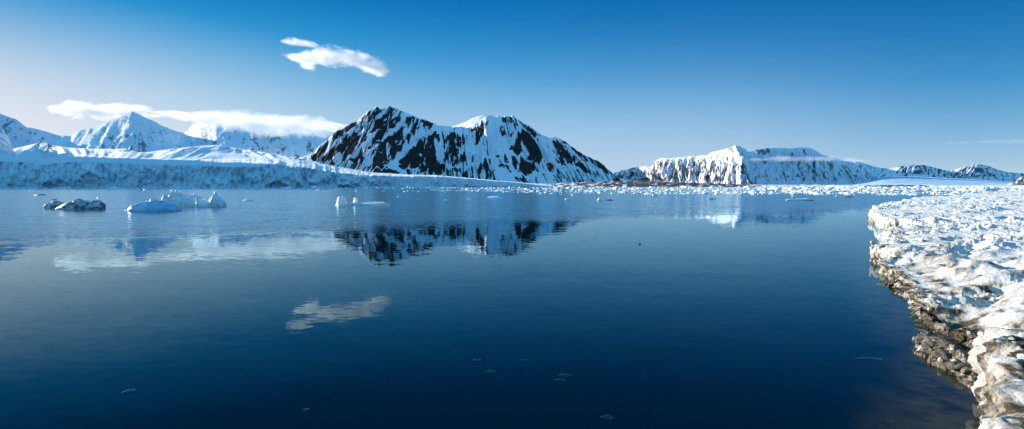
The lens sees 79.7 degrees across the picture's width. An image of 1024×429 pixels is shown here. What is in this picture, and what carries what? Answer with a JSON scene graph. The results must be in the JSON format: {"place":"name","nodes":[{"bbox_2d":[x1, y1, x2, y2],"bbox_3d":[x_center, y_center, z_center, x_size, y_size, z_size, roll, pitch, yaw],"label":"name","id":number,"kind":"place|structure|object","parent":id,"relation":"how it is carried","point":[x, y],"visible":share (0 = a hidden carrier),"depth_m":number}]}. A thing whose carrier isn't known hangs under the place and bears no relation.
{"place":"outdoors","nodes":[
{"label":"outdoors","id":0,"kind":"place"},
{"bbox_2d":[0,129,20,153],"bbox_3d":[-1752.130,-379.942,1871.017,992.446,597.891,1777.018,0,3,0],"label":"mountain","id":1,"kind":"structure","parent":0,"point":[5,144],"depth_m":2462.08},
{"bbox_2d":[0,111,333,157],"bbox_3d":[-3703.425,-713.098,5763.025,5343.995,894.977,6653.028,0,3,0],"label":"mountain range","id":2,"kind":"structure","parent":0,"point":[134,131],"depth_m":6798.67},
{"bbox_2d":[0,142,337,166],"bbox_3d":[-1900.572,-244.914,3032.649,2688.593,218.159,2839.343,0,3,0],"label":"snow hill","id":3,"kind":"structure","parent":0,"point":[43,150],"depth_m":2208.31},
{"bbox_2d":[0,157,554,187],"bbox_3d":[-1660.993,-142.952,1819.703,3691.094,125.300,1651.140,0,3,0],"label":"glacier","id":4,"kind":"object","parent":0,"point":[71,172],"visible":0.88,"depth_m":1026.80},
{"bbox_2d":[300,106,631,183],"bbox_3d":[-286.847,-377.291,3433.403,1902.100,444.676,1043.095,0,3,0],"label":"mountain","id":5,"kind":"structure","parent":0,"point":[392,140],"depth_m":3219.12},
{"bbox_2d":[452,115,485,127],"bbox_3d":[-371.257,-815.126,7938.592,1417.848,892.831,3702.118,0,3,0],"label":"snow dome","id":6,"kind":"structure","parent":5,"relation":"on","point":[470,122],"depth_m":7648.70},
{"bbox_2d":[0,187,1023,428],"bbox_3d":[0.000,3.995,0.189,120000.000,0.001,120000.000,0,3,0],"label":"water","id":7,"kind":"structure","parent":0,"point":[273,308],"depth_m":19.03},
{"bbox_2d":[43,200,64,208],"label":"iceberg","id":8,"kind":"object","parent":7,"relation":"on","point":[53,204],"visible":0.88,"depth_m":106.10},
{"bbox_2d":[56,198,105,209],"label":"iceberg","id":9,"kind":"object","parent":7,"relation":"on","point":[78,204],"visible":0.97,"depth_m":101.56},
{"bbox_2d":[121,389,136,393],"bbox_3d":[-7.410,3.437,11.913,0.294,0.006,0.307,-1,3,-18],"label":"ice plate","id":10,"kind":"object","parent":7,"relation":"on","point":[129,391],"visible":1,"depth_m":11.90},
{"bbox_2d":[125,199,181,210],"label":"iceberg","id":11,"kind":"object","parent":7,"relation":"on","point":[152,205],"visible":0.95,"depth_m":95.37},
{"bbox_2d":[161,190,201,205],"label":"iceberg","id":12,"kind":"object","parent":7,"relation":"on","point":[176,197],"visible":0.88,"depth_m":118.38},
{"bbox_2d":[195,192,226,206],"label":"iceberg","id":13,"kind":"object","parent":7,"relation":"on","point":[215,200],"visible":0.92,"depth_m":114.78},
{"bbox_2d":[335,196,390,205],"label":"iceberg","id":14,"kind":"object","parent":7,"relation":"on","point":[341,201],"visible":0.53,"depth_m":121.54},
{"bbox_2d":[0,185,1023,194],"bbox_3d":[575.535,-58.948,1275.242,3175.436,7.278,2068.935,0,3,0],"label":"brash ice","id":15,"kind":"structure","parent":7,"relation":"on","point":[933,187],"depth_m":594.44},
{"bbox_2d":[558,373,571,376],"bbox_3d":[1.124,3.389,12.932,0.289,0.006,0.267,2,4,41],"label":"ice plate","id":16,"kind":"object","parent":7,"relation":"on","point":[565,375],"visible":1,"depth_m":12.91},
{"bbox_2d":[601,415,611,419],"bbox_3d":[1.647,3.500,10.583,0.198,0.006,0.209,-2,4,-40],"label":"ice plate","id":17,"kind":"object","parent":7,"relation":"on","point":[607,417],"visible":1,"depth_m":10.57},
{"bbox_2d":[786,198,813,200],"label":"ice floe","id":18,"kind":"object","parent":7,"relation":"on","point":[804,199],"visible":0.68,"depth_m":161.75},
{"bbox_2d":[855,357,886,359],"bbox_3d":[8.296,3.331,14.170,0.868,0.005,0.282,0,3,0],"label":"ice plate","id":19,"kind":"object","parent":7,"relation":"on","point":[866,358],"visible":1,"depth_m":14.18},
{"bbox_2d":[0,0,1023,172],"label":"sky","id":20,"kind":"structure","parent":0,"point":[627,84]},
{"bbox_2d":[613,145,878,184],"bbox_3d":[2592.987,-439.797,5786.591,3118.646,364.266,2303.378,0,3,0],"label":"mountain massif","id":21,"kind":"structure","parent":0,"point":[734,164],"depth_m":5350.96},
{"bbox_2d":[544,181,1023,186],"bbox_3d":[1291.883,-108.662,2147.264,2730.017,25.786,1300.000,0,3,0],"label":"shore plain","id":22,"kind":"structure","parent":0,"point":[629,184],"depth_m":1802.16},
{"bbox_2d":[853,176,1011,184],"bbox_3d":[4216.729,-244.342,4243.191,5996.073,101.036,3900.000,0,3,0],"label":"valley glacier","id":23,"kind":"object","parent":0,"point":[902,180],"visible":0.77,"depth_m":3744.57},
{"bbox_2d":[853,162,1023,181],"bbox_3d":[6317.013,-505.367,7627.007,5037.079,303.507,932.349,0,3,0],"label":"mountain ridge","id":24,"kind":"structure","parent":0,"point":[979,172],"depth_m":7436.53},
{"bbox_2d":[868,191,1023,428],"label":"shore","id":25,"kind":"structure","parent":0,"point":[944,281],"depth_m":22.76},
{"bbox_2d":[911,331,977,387],"bbox_3d":[9.957,3.294,14.107,1.800,0.783,5.780,1,3,24],"label":"rock ledge","id":26,"kind":"object","parent":25,"relation":"on","point":[961,355],"visible":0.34,"depth_m":13.46},
{"bbox_2d":[914,338,923,343],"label":"stone","id":27,"kind":"object","parent":26,"relation":"on","point":[917,340],"visible":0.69,"depth_m":15.19},
{"bbox_2d":[914,334,931,338],"bbox_3d":[10.389,3.079,15.374,0.423,0.180,0.420,-1,3,-22],"label":"stone","id":28,"kind":"object","parent":26,"relation":"on","point":[922,336],"visible":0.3,"depth_m":15.31},
{"bbox_2d":[922,342,932,348],"bbox_3d":[9.903,3.107,14.582,0.258,0.122,0.244,2,3,36],"label":"stone","id":29,"kind":"object","parent":26,"relation":"on","point":[925,345],"visible":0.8,"depth_m":14.54},
{"bbox_2d":[927,341,936,346],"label":"stone","id":30,"kind":"object","parent":26,"relation":"on","point":[932,343],"visible":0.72,"depth_m":14.45},
{"bbox_2d":[931,351,941,357],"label":"stone","id":31,"kind":"object","parent":26,"relation":"on","point":[936,354],"visible":0.64,"depth_m":13.85},
{"bbox_2d":[929,335,951,341],"bbox_3d":[10.330,3.008,14.764,0.291,0.139,0.432,-2,3,-34],"label":"stone","id":32,"kind":"object","parent":26,"relation":"on","point":[934,337],"visible":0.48,"depth_m":14.74},
{"bbox_2d":[936,339,948,344],"bbox_3d":[10.077,2.977,14.252,0.330,0.159,0.322,-2,3,-31],"label":"stone","id":33,"kind":"object","parent":26,"relation":"on","point":[941,340],"visible":0.32,"depth_m":14.24},
{"bbox_2d":[937,349,948,354],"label":"stone","id":34,"kind":"object","parent":26,"relation":"on","point":[942,351],"visible":0.58,"depth_m":13.77},
{"bbox_2d":[941,352,951,360],"bbox_3d":[9.708,3.138,13.549,0.453,0.158,0.335,-1,3,-26],"label":"stone","id":35,"kind":"object","parent":26,"relation":"on","point":[946,356],"visible":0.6,"depth_m":13.49},
{"bbox_2d":[938,342,955,348],"bbox_3d":[9.948,2.982,14.057,0.327,0.157,0.369,1,3,21],"label":"stone","id":36,"kind":"object","parent":26,"relation":"on","point":[944,345],"visible":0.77,"depth_m":13.96},
{"bbox_2d":[953,363,965,369],"bbox_3d":[9.549,3.203,13.014,0.369,0.112,0.225,-2,3,-34],"label":"stone","id":37,"kind":"object","parent":26,"relation":"on","point":[959,366],"visible":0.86,"depth_m":12.95},
{"bbox_2d":[963,369,971,374],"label":"stone","id":38,"kind":"object","parent":26,"relation":"on","point":[967,372],"visible":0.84,"depth_m":12.60},
{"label":"stone","id":39,"kind":"object","parent":26,"relation":"on","visible":0},
{"bbox_2d":[942,360,959,369],"bbox_3d":[9.495,3.227,13.181,0.315,0.147,0.361,0,3,5],"label":"stone","id":40,"kind":"object","parent":39,"relation":"on","point":[948,363],"visible":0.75,"depth_m":13.17},
{"bbox_2d":[984,234,999,238],"bbox_3d":[24.989,1.160,31.835,0.555,0.278,0.858,-1,3,-15],"label":"ice chunk","id":41,"kind":"object","parent":25,"relation":"on","point":[988,236],"visible":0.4,"depth_m":31.79},
{"bbox_2d":[1000,325,1015,328],"bbox_3d":[9.222,2.107,11.355,0.276,0.129,0.381,-1,3,-13],"label":"ice chunk","id":42,"kind":"object","parent":25,"relation":"on","point":[1008,327],"visible":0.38,"depth_m":11.31},
{"bbox_2d":[1017,354,1023,358],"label":"ice chunk","id":43,"kind":"object","parent":25,"relation":"on","point":[1020,356],"visible":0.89,"depth_m":8.90},
{"bbox_2d":[1008,175,1023,184],"bbox_3d":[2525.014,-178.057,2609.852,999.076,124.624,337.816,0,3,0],"label":"hill","id":44,"kind":"structure","parent":0,"point":[1020,181],"depth_m":2575.46}
]}

